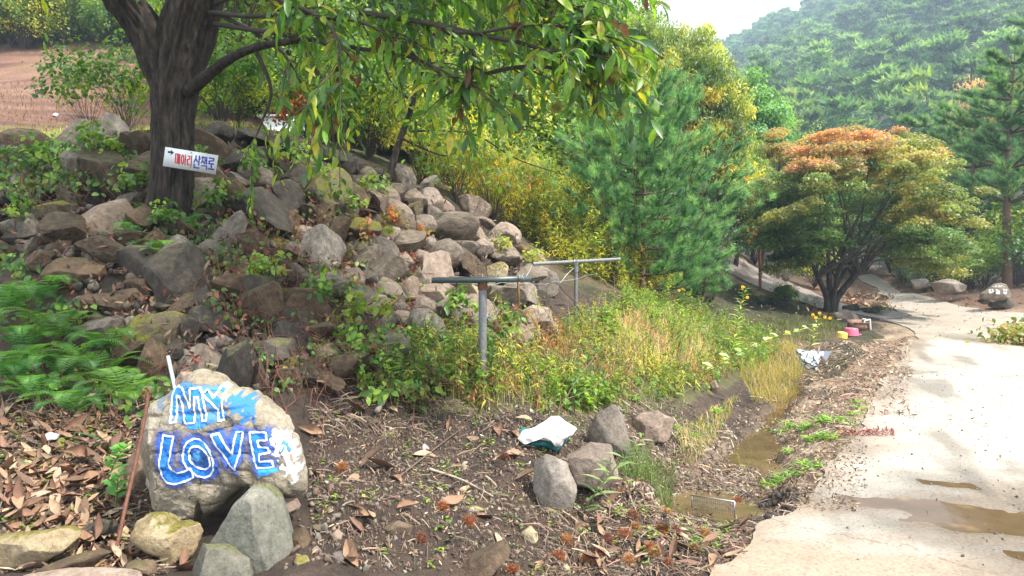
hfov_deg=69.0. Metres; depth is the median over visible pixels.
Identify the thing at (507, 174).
shrub
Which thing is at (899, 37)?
hill pine
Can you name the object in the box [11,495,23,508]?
dead leaf
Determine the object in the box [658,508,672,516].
chestnut bur
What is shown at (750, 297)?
shrub
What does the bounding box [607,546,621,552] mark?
dead leaf
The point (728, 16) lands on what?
sky
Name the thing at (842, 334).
bowl
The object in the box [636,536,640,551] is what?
dead leaf
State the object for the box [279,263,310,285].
boulder
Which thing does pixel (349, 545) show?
dead leaf
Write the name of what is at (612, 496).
dead leaf
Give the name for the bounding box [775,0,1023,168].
hill
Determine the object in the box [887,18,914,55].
hill pine
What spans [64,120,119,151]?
leafy plant
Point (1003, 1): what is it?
hill pine
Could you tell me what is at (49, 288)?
fern
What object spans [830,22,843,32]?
hill pine
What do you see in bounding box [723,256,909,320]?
lane
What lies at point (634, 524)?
chestnut bur
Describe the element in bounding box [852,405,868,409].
weed tuft
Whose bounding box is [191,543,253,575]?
boulder
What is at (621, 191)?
pine tree
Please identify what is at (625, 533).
chestnut bur
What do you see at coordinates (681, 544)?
dead leaf
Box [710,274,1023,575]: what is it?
road
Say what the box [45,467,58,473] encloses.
dead leaf
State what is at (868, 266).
shrub
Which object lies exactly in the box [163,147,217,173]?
arrow sign
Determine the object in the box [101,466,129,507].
leafy seedling
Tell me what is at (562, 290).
wire
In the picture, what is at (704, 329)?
boulder
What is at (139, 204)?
fern
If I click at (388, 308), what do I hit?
leafy plant
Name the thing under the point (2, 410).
dead leaf
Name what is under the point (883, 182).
green tree
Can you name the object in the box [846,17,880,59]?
hill pine
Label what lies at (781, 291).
shrub
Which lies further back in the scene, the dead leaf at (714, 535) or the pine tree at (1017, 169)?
the pine tree at (1017, 169)
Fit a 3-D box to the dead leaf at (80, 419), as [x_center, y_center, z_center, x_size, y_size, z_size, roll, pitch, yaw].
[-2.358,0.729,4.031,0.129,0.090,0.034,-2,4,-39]
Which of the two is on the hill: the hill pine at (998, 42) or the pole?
the hill pine at (998, 42)
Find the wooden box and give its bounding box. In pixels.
[847,319,869,330]
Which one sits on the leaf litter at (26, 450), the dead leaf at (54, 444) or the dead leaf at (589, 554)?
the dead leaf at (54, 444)
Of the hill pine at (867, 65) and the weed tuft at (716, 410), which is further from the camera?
the hill pine at (867, 65)
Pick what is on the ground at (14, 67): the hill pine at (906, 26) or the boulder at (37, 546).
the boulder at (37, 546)
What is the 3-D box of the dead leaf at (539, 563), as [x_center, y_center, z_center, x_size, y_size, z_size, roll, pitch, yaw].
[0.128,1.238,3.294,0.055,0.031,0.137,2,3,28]
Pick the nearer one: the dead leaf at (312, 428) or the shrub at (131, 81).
the dead leaf at (312, 428)
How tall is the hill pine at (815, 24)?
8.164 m
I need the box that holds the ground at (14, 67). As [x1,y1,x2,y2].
[0,9,1023,575]
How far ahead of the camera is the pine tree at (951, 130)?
23.50 m
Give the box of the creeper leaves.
[0,128,542,427]
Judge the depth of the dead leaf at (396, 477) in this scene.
3.81 m
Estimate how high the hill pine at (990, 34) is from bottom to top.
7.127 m
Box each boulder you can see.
[0,213,39,242]
[0,525,81,569]
[12,236,43,253]
[24,567,141,575]
[30,548,110,573]
[31,200,78,219]
[40,257,106,288]
[43,240,72,253]
[52,437,65,449]
[78,288,143,311]
[82,199,133,234]
[82,519,117,538]
[115,311,187,344]
[116,245,156,277]
[121,451,146,488]
[123,559,157,575]
[129,511,203,564]
[150,296,156,305]
[175,372,191,385]
[176,343,221,371]
[191,286,224,309]
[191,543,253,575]
[197,239,222,265]
[206,334,233,351]
[210,483,293,572]
[231,258,247,266]
[249,337,298,365]
[267,153,290,172]
[269,234,286,247]
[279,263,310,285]
[284,497,300,513]
[292,527,310,547]
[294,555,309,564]
[295,225,312,237]
[312,342,338,359]
[330,529,344,540]
[336,267,365,284]
[383,520,412,534]
[404,188,426,207]
[413,267,428,286]
[423,236,435,248]
[433,199,454,211]
[436,297,465,324]
[462,540,510,575]
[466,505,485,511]
[473,227,488,240]
[514,243,533,253]
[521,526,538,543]
[524,305,552,323]
[533,454,576,511]
[566,442,618,489]
[587,405,631,456]
[632,410,674,443]
[698,327,711,339]
[709,380,719,392]
[755,294,778,305]
[775,285,791,301]
[833,309,858,320]
[842,303,859,310]
[860,306,880,312]
[910,278,929,288]
[929,279,966,294]
[977,299,991,303]
[987,299,1014,308]
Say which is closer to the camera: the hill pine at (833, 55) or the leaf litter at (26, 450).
the leaf litter at (26, 450)
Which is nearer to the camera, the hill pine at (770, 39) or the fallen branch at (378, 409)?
the fallen branch at (378, 409)
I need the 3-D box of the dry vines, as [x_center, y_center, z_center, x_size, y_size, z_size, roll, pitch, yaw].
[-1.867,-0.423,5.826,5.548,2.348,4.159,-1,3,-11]
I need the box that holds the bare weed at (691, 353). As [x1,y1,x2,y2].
[685,325,699,377]
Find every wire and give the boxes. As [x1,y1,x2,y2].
[465,273,596,284]
[532,279,584,317]
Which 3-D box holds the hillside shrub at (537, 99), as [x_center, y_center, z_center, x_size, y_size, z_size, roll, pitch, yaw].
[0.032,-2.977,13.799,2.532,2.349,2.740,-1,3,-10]
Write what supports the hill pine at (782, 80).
on the hill
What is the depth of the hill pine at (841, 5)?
172.08 m
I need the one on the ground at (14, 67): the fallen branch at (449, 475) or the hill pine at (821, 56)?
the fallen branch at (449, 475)
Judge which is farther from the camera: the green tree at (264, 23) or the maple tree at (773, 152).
the maple tree at (773, 152)
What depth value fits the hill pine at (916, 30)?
103.82 m
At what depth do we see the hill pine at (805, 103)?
66.45 m
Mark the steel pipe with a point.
(170, 368)
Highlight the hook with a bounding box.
[513,282,519,309]
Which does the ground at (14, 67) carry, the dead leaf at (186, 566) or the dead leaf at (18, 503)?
the dead leaf at (186, 566)
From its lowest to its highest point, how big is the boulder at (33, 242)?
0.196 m
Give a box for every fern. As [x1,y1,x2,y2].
[0,279,80,315]
[0,306,105,340]
[0,309,90,348]
[0,340,77,379]
[0,373,72,401]
[7,274,80,300]
[11,337,130,376]
[12,386,114,414]
[32,343,154,380]
[62,327,137,352]
[70,366,170,400]
[99,222,149,232]
[131,202,160,207]
[134,236,195,251]
[146,209,212,226]
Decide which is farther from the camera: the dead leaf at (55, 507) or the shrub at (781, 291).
the shrub at (781, 291)
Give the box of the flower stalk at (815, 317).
[806,312,831,350]
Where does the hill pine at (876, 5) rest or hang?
on the hill
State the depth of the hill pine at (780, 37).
145.45 m
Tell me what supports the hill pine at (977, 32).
on the hill
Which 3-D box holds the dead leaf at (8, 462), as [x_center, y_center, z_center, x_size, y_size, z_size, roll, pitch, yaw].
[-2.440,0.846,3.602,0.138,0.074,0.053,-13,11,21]
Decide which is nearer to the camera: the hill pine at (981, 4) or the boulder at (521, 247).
the boulder at (521, 247)
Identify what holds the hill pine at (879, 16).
on the hill
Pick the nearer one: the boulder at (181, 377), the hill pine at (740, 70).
the boulder at (181, 377)
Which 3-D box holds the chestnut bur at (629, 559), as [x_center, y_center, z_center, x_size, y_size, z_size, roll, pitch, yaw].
[0.539,1.265,3.459,0.084,0.068,0.082,-27,15,-17]
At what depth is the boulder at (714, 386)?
7.58 m
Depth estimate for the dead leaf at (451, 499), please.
3.58 m
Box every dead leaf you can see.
[0,400,3,415]
[0,416,9,424]
[0,476,2,493]
[1,455,13,468]
[4,503,27,516]
[8,460,31,470]
[9,522,23,532]
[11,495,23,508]
[11,508,34,518]
[13,477,23,507]
[16,470,34,486]
[17,463,33,470]
[21,497,44,507]
[24,470,40,475]
[24,479,49,487]
[26,491,51,500]
[26,505,42,523]
[28,468,36,487]
[31,467,41,477]
[32,503,49,512]
[33,431,51,446]
[33,515,45,525]
[37,419,51,431]
[38,508,72,515]
[41,431,46,445]
[43,445,50,453]
[44,514,66,522]
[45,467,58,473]
[49,442,57,447]
[49,493,60,501]
[49,499,60,514]
[51,454,60,464]
[53,467,60,482]
[55,480,68,488]
[56,487,65,495]
[57,463,75,471]
[60,466,74,472]
[60,471,71,483]
[61,418,73,426]
[62,445,88,456]
[62,475,87,481]
[63,413,88,431]
[63,492,84,496]
[65,514,77,524]
[67,482,86,486]
[69,426,79,431]
[71,468,88,476]
[74,496,81,514]
[78,508,88,528]
[79,530,94,540]
[80,484,98,488]
[80,496,88,510]
[83,471,98,482]
[85,479,97,483]
[86,446,102,462]
[89,507,107,514]
[95,501,106,510]
[95,512,102,538]
[97,469,104,487]
[98,434,111,442]
[106,540,115,553]
[108,433,121,452]
[109,500,127,509]
[123,553,146,557]
[172,563,193,569]
[179,546,188,564]
[298,424,321,433]
[312,469,323,477]
[343,538,358,565]
[345,398,364,410]
[348,473,359,478]
[350,517,363,532]
[353,496,370,499]
[353,504,369,515]
[360,446,381,466]
[367,457,395,467]
[389,474,401,481]
[397,499,417,507]
[413,450,434,456]
[438,495,463,503]
[446,417,450,429]
[459,486,469,492]
[467,436,478,440]
[477,512,492,518]
[494,422,501,434]
[495,533,501,541]
[506,449,524,455]
[507,430,518,436]
[516,415,531,419]
[516,468,533,478]
[535,559,547,568]
[572,523,589,531]
[580,551,598,558]
[591,543,609,556]
[595,551,600,566]
[596,523,604,534]
[597,511,605,523]
[607,487,623,501]
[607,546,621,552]
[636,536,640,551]
[657,539,662,553]
[669,535,676,556]
[672,539,689,549]
[676,550,682,559]
[677,559,701,565]
[698,541,709,549]
[703,530,718,541]
[708,553,717,565]
[717,523,735,529]
[723,545,745,555]
[739,513,750,525]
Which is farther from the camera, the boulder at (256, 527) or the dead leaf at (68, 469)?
the dead leaf at (68, 469)
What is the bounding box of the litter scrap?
[46,432,60,440]
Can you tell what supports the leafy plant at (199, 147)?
on the stone bank
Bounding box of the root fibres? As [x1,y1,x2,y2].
[309,375,676,575]
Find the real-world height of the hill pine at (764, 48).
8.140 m
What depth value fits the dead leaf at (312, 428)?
4.21 m
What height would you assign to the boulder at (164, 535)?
0.229 m
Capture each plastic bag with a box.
[517,416,576,450]
[796,349,831,371]
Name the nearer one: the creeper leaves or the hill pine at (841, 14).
the creeper leaves
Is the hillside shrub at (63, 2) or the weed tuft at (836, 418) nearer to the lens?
the weed tuft at (836, 418)
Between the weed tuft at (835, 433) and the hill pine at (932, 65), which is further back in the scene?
the hill pine at (932, 65)
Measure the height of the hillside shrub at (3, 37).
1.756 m
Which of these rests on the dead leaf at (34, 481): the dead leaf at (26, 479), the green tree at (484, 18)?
the dead leaf at (26, 479)
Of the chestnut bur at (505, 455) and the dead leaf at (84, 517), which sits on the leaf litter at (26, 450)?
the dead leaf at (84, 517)
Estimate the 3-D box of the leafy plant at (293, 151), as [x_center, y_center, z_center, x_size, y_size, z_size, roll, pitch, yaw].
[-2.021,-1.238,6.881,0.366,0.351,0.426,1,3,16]
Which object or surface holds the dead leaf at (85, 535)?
on the leaf litter at (26, 450)
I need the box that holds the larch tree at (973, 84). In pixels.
[938,69,1022,212]
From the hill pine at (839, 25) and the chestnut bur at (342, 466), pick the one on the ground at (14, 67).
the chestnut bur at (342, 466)
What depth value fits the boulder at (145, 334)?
4.78 m
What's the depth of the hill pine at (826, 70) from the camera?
83.84 m
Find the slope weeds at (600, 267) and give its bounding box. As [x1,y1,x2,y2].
[430,152,686,299]
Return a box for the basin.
[844,327,861,335]
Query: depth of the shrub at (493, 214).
10.44 m
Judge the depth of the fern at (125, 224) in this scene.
5.52 m
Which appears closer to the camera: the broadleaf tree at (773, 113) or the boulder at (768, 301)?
the boulder at (768, 301)
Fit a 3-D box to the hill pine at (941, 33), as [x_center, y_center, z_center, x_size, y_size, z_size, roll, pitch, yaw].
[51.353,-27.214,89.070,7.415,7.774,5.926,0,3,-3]
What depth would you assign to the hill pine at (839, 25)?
142.31 m
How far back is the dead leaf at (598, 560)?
3.42 m
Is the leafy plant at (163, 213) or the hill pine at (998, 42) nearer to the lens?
the leafy plant at (163, 213)
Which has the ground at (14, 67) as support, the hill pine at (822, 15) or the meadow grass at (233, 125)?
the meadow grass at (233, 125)
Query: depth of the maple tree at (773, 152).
20.01 m
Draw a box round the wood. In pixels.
[669,0,1023,153]
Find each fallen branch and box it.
[374,365,411,413]
[400,429,460,475]
[429,468,492,496]
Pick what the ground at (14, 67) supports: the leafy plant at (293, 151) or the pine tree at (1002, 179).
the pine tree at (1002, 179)
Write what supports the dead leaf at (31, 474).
on the ground at (14, 67)
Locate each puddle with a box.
[831,495,1023,536]
[916,478,981,489]
[1003,550,1023,560]
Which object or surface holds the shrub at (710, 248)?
on the ground at (14, 67)
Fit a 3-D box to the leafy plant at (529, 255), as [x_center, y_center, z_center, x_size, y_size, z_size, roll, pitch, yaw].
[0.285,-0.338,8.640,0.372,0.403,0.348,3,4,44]
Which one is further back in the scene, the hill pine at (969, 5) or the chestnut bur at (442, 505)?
the hill pine at (969, 5)
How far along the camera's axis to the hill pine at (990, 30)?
103.77 m
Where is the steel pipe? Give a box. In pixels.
[166,355,175,388]
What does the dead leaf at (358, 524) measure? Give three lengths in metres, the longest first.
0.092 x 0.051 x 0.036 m
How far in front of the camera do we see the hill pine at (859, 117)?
66.79 m
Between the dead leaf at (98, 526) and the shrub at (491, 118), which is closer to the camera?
the dead leaf at (98, 526)
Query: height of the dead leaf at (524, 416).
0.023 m
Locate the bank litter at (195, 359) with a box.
[0,140,552,390]
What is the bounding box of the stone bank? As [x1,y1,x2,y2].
[0,112,559,394]
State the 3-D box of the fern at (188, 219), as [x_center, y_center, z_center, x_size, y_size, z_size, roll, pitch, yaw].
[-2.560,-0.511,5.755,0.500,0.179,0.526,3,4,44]
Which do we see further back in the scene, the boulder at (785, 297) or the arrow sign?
the boulder at (785, 297)
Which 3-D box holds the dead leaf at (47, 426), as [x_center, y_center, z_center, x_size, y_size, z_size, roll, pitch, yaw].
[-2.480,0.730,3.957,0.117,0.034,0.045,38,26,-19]
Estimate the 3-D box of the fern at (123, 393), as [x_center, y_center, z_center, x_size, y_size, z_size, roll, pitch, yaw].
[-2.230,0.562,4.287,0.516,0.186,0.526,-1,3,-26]
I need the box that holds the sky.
[629,0,800,45]
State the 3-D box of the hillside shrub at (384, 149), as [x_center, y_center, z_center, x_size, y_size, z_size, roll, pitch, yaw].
[-2.184,-3.814,13.606,3.212,2.779,3.246,-2,4,-38]
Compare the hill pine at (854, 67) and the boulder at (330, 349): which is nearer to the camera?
the boulder at (330, 349)
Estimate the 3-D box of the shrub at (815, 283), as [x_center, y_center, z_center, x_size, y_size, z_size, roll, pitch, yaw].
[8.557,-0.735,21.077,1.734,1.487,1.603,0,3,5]
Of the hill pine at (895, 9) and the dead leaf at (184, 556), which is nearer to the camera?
the dead leaf at (184, 556)
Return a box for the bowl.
[836,331,847,338]
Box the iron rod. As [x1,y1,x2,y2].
[115,387,150,545]
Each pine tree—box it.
[525,56,777,293]
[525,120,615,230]
[681,210,734,296]
[861,110,986,275]
[885,84,1023,289]
[933,41,1023,287]
[956,12,1023,176]
[975,136,1023,226]
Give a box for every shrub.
[0,0,45,47]
[0,0,64,49]
[0,0,81,48]
[0,16,18,41]
[3,0,72,46]
[14,0,117,44]
[21,0,92,40]
[21,34,147,121]
[41,29,150,130]
[55,0,128,45]
[81,0,122,46]
[81,0,128,44]
[102,0,262,106]
[121,6,295,121]
[143,50,255,117]
[199,62,287,126]
[236,17,408,146]
[257,0,455,146]
[265,78,330,137]
[289,43,439,158]
[328,4,466,153]
[359,58,476,164]
[364,78,488,182]
[395,112,523,202]
[397,80,531,184]
[410,41,550,168]
[429,120,562,221]
[440,7,543,152]
[459,15,545,79]
[462,57,569,161]
[472,140,541,210]
[477,102,606,186]
[481,138,587,234]
[497,116,611,227]
[500,89,696,204]
[504,164,616,244]
[513,55,672,158]
[516,74,664,197]
[527,92,707,222]
[532,139,641,207]
[539,145,641,216]
[553,195,634,265]
[586,222,656,279]
[623,208,690,279]
[635,217,741,276]
[656,153,756,227]
[671,211,752,271]
[688,264,734,301]
[692,179,776,246]
[722,217,769,264]
[732,283,768,304]
[756,251,819,281]
[770,279,799,308]
[787,247,839,287]
[798,293,825,309]
[799,204,876,254]
[837,205,895,270]
[859,223,908,281]
[870,300,894,313]
[879,227,989,290]
[892,261,954,292]
[894,231,1018,283]
[918,256,980,281]
[949,208,1023,288]
[949,244,1001,289]
[962,211,1023,285]
[963,314,1023,345]
[965,196,1023,283]
[974,208,1023,272]
[975,215,1022,282]
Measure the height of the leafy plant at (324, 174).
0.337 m
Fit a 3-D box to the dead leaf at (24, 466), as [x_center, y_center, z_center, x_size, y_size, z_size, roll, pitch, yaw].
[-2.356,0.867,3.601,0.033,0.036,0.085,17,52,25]
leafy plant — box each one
[0,131,56,169]
[0,193,36,231]
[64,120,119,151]
[111,159,149,203]
[146,197,185,234]
[192,176,247,217]
[194,144,224,164]
[237,148,276,180]
[241,247,291,277]
[268,134,315,165]
[290,158,334,179]
[300,265,366,308]
[305,178,368,215]
[332,281,398,335]
[346,216,376,246]
[357,167,393,195]
[377,203,413,230]
[416,224,436,247]
[435,285,477,329]
[474,301,526,339]
[489,231,512,250]
[522,242,549,265]
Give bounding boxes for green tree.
[150,0,315,120]
[156,0,361,114]
[225,0,410,140]
[325,0,493,161]
[331,0,418,134]
[419,0,563,154]
[503,0,645,120]
[619,0,673,51]
[771,113,832,205]
[809,144,865,267]
[815,155,890,251]
[855,175,932,272]
[929,119,999,232]
[958,83,1023,211]
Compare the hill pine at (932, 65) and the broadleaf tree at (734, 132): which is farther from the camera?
the hill pine at (932, 65)
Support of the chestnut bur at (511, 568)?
on the ground at (14, 67)
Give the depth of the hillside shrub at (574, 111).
12.89 m
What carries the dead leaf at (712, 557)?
on the ground at (14, 67)
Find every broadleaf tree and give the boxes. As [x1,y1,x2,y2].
[583,0,639,59]
[626,5,756,207]
[674,84,766,278]
[700,132,780,266]
[740,65,797,259]
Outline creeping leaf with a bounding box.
[73,431,123,451]
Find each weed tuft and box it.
[710,406,725,413]
[761,477,780,486]
[764,427,788,433]
[767,476,785,482]
[770,471,787,479]
[775,467,804,476]
[778,419,797,427]
[778,446,798,454]
[789,425,808,432]
[790,458,824,471]
[800,431,826,442]
[801,420,820,426]
[807,414,833,421]
[815,428,843,441]
[820,413,853,421]
[827,419,860,425]
[847,409,862,415]
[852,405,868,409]
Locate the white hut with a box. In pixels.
[257,115,318,137]
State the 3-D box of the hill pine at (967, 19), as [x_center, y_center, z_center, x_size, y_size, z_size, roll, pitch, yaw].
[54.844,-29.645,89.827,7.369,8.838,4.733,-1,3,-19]
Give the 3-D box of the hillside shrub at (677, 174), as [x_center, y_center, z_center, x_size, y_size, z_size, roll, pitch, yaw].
[2.298,-2.333,14.495,3.553,2.828,3.426,3,4,43]
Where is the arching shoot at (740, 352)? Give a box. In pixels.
[684,324,819,382]
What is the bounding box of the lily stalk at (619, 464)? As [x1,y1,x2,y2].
[574,433,652,511]
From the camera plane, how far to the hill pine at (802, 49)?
123.90 m
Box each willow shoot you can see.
[588,221,609,249]
[656,280,675,300]
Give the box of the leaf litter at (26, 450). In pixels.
[0,270,1022,575]
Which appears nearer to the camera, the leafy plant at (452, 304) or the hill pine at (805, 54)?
the leafy plant at (452, 304)
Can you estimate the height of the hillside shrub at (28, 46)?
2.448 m
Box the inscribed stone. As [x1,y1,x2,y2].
[979,283,1010,300]
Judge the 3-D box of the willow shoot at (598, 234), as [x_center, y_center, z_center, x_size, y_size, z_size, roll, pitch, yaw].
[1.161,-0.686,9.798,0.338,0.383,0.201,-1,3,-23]
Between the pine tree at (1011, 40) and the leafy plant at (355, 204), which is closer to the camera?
the leafy plant at (355, 204)
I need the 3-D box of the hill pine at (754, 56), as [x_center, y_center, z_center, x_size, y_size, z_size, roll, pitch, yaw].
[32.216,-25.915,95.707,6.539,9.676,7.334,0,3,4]
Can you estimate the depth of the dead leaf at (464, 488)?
3.90 m
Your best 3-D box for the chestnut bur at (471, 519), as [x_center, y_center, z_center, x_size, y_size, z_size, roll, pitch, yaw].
[-0.197,1.086,3.479,0.080,0.069,0.080,24,24,-7]
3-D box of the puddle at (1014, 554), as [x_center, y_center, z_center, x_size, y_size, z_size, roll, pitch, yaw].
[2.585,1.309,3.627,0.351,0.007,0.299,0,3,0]
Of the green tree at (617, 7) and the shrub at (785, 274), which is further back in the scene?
the shrub at (785, 274)
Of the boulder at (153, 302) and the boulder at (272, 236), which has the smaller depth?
the boulder at (153, 302)
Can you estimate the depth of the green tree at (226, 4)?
12.25 m
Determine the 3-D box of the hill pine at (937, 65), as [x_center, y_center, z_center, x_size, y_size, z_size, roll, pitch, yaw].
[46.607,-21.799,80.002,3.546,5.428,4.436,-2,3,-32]
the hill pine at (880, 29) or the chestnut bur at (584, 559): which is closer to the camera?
the chestnut bur at (584, 559)
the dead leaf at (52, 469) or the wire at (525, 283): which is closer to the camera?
the dead leaf at (52, 469)
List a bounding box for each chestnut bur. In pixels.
[335,461,348,471]
[415,531,427,543]
[437,498,449,510]
[462,514,477,526]
[501,451,509,459]
[506,562,519,574]
[551,549,566,560]
[559,532,574,546]
[580,554,595,564]
[593,546,607,558]
[602,532,614,544]
[615,526,633,537]
[622,553,635,565]
[625,508,639,522]
[630,521,640,529]
[644,541,654,551]
[647,546,664,556]
[655,523,669,534]
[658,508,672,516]
[660,556,674,566]
[671,524,682,534]
[686,543,700,553]
[698,527,711,535]
[733,496,742,501]
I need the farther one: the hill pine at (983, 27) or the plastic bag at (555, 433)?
the hill pine at (983, 27)
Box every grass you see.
[0,49,375,148]
[422,297,845,509]
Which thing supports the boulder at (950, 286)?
on the ground at (14, 67)
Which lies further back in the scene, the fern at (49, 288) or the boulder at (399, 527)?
the fern at (49, 288)
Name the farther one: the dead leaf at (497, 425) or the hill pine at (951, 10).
the hill pine at (951, 10)
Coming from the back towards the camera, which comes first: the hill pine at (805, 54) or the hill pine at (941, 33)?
the hill pine at (805, 54)
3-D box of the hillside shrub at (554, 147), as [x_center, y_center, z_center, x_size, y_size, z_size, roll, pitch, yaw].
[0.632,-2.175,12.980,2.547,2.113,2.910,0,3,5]
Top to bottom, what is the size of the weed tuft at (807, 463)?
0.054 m
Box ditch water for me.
[671,384,804,523]
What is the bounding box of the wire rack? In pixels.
[691,495,734,517]
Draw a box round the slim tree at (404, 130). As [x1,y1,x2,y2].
[351,0,563,206]
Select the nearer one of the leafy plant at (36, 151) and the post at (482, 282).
the post at (482, 282)
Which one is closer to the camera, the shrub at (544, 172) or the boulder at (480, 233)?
the boulder at (480, 233)
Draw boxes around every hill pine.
[720,69,745,84]
[729,46,746,63]
[729,67,746,75]
[733,55,741,67]
[740,44,760,68]
[741,57,782,97]
[744,49,780,87]
[747,50,772,63]
[757,35,777,49]
[759,43,773,51]
[760,62,793,110]
[761,85,816,142]
[762,44,781,52]
[769,58,785,74]
[770,46,791,72]
[776,26,795,40]
[776,33,800,58]
[779,34,806,65]
[781,82,827,129]
[786,57,802,99]
[786,68,829,131]
[790,32,814,50]
[790,46,816,71]
[792,103,842,144]
[793,17,808,26]
[794,52,835,91]
[795,19,816,36]
[795,51,812,70]
[797,37,848,91]
[797,66,837,98]
[804,88,833,106]
[805,21,821,45]
[809,26,832,53]
[810,92,886,159]
[812,11,827,24]
[816,67,859,97]
[820,23,833,30]
[822,13,835,24]
[827,28,841,53]
[828,34,855,61]
[828,59,847,75]
[829,31,866,73]
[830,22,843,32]
[832,52,842,62]
[832,67,872,115]
[833,4,858,33]
[833,100,866,126]
[834,17,857,32]
[835,2,848,11]
[840,41,868,60]
[842,3,874,34]
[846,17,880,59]
[846,55,859,69]
[849,60,904,122]
[849,69,925,132]
[851,36,892,71]
[852,48,895,98]
[860,0,870,19]
[867,0,894,36]
[870,91,944,145]
[872,0,898,33]
[875,16,893,33]
[876,26,919,63]
[877,23,911,55]
[878,1,911,31]
[879,64,958,134]
[883,64,941,125]
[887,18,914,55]
[887,52,902,61]
[890,56,931,89]
[894,39,933,67]
[897,0,922,19]
[900,21,929,56]
[900,22,915,31]
[903,0,934,23]
[911,0,953,33]
[912,26,967,68]
[918,28,974,85]
[924,62,941,72]
[925,48,973,96]
[927,74,952,102]
[928,3,964,37]
[929,63,961,89]
[932,45,1007,112]
[934,13,958,35]
[937,0,967,22]
[949,8,995,52]
[953,75,967,110]
[954,0,978,16]
[961,23,1013,78]
[962,27,989,49]
[972,0,994,32]
[973,2,1011,45]
[973,8,995,31]
[973,25,1023,71]
[989,2,1015,31]
[994,0,1023,29]
[996,0,1022,19]
[999,8,1023,27]
[1000,49,1012,56]
[1005,11,1023,59]
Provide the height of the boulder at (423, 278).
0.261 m
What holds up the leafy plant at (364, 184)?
on the stone bank
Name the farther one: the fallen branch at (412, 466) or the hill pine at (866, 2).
the hill pine at (866, 2)
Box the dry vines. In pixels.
[0,116,581,444]
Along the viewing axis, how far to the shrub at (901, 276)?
25.95 m
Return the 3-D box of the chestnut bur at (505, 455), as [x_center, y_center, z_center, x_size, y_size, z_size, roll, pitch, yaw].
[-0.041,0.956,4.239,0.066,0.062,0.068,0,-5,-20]
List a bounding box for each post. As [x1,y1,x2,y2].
[431,274,531,380]
[532,258,620,316]
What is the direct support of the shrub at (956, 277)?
on the ground at (14, 67)
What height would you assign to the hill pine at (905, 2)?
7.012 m
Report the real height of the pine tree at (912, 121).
6.074 m
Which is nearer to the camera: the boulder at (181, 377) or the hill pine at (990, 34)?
the boulder at (181, 377)
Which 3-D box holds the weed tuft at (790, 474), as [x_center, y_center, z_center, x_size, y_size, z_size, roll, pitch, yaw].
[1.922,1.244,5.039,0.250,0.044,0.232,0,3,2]
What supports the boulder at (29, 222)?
on the ground at (14, 67)
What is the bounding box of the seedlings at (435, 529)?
[0,393,734,575]
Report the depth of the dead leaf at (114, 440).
3.89 m
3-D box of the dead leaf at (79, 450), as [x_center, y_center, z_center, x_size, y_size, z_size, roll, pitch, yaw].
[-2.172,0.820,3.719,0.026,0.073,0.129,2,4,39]
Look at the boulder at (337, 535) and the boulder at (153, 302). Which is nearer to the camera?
the boulder at (337, 535)
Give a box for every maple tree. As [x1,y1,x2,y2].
[735,123,1000,312]
[754,126,818,278]
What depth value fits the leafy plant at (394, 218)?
6.97 m
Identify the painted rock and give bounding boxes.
[140,368,307,520]
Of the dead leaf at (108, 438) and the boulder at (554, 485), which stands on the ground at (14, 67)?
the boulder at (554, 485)
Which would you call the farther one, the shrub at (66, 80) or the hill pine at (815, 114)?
the hill pine at (815, 114)
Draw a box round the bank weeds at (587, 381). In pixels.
[347,266,780,414]
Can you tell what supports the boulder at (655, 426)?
on the ground at (14, 67)
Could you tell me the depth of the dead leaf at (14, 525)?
3.28 m
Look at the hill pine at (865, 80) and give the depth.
69.09 m
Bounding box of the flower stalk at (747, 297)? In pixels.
[727,285,748,351]
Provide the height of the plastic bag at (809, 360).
0.240 m
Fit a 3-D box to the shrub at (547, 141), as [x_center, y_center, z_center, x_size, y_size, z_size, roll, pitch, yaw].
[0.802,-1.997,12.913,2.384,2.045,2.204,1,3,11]
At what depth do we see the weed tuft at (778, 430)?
6.75 m
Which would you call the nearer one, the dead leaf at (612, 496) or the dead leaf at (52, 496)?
the dead leaf at (52, 496)
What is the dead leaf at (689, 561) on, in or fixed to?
on the ground at (14, 67)
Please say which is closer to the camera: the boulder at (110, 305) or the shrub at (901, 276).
the boulder at (110, 305)
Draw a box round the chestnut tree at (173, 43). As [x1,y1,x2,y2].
[37,0,671,236]
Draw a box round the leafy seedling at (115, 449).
[104,442,134,478]
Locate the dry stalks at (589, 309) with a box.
[367,272,821,408]
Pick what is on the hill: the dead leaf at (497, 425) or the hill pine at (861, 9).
the hill pine at (861, 9)
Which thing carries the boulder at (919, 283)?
on the ground at (14, 67)
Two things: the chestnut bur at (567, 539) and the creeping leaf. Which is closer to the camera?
the chestnut bur at (567, 539)
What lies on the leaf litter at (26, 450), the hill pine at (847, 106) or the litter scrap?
the litter scrap
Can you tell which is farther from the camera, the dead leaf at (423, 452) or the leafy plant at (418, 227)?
the leafy plant at (418, 227)
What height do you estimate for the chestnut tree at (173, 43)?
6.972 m
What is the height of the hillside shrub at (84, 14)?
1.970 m
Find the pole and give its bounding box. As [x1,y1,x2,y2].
[758,247,761,290]
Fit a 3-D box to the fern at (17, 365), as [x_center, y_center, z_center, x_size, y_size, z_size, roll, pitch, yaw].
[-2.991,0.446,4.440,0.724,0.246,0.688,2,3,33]

